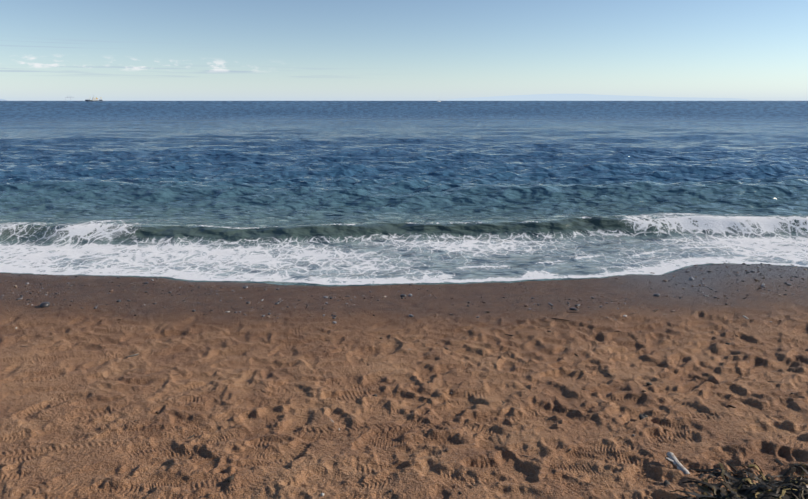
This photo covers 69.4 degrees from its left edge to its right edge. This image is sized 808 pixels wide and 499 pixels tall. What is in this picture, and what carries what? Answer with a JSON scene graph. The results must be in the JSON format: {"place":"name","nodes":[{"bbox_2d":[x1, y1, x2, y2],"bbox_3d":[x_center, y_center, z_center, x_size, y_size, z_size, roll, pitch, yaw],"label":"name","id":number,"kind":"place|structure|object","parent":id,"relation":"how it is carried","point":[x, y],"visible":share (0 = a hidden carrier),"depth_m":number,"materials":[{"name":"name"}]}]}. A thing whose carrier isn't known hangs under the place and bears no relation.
{"place":"outdoors","nodes":[
{"label":"outdoors","id":0,"kind":"place"},
{"bbox_2d":[0,264,807,498],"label":"beach sand","id":1,"kind":"structure","parent":0,"point":[253,402],"depth_m":3.94,"materials":[{"name":"brown sand"}]},
{"bbox_2d":[0,263,807,329],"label":"pebbles","id":2,"kind":"object","parent":1,"relation":"on","point":[44,304],"visible":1,"depth_m":6.56,"materials":[{"name":"stone"}]},
{"bbox_2d":[15,301,806,498],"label":"pebbles","id":3,"kind":"object","parent":1,"relation":"on","point":[641,416],"visible":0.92,"depth_m":3.87,"materials":[{"name":"brown stone"}]},
{"bbox_2d":[665,452,689,474],"bbox_3d":[1.347,1.069,2.906,0.081,0.050,0.153,-3,30,-13],"label":"driftwood","id":4,"kind":"object","parent":1,"relation":"on","point":[673,460],"visible":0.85,"depth_m":2.90,"materials":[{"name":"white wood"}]},
{"bbox_2d":[662,458,807,498],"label":"seaweed wrack","id":5,"kind":"object","parent":1,"relation":"on","point":[786,488],"visible":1,"depth_m":2.69,"materials":[{"name":"brown plant"}]},
{"bbox_2d":[0,101,807,286],"bbox_3d":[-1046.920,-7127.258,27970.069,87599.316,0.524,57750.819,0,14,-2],"label":"sea","id":6,"kind":"structure","parent":0,"point":[338,193],"depth_m":13.99,"materials":[{"name":"liquid"}]},
{"bbox_2d":[85,95,102,100],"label":"ship","id":7,"kind":"object","parent":6,"relation":"on","point":[94,99],"visible":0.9,"depth_m":2192.97,"materials":[{"name":"white metal"}]},
{"bbox_2d":[0,0,807,100],"label":"sky","id":8,"kind":"structure","parent":0,"point":[51,50],"materials":[{"name":"blue"}]},
{"bbox_2d":[445,94,749,100],"bbox_3d":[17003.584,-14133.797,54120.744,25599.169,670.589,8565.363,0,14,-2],"label":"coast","id":9,"kind":"structure","parent":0,"point":[563,97],"depth_m":55660.39}
]}

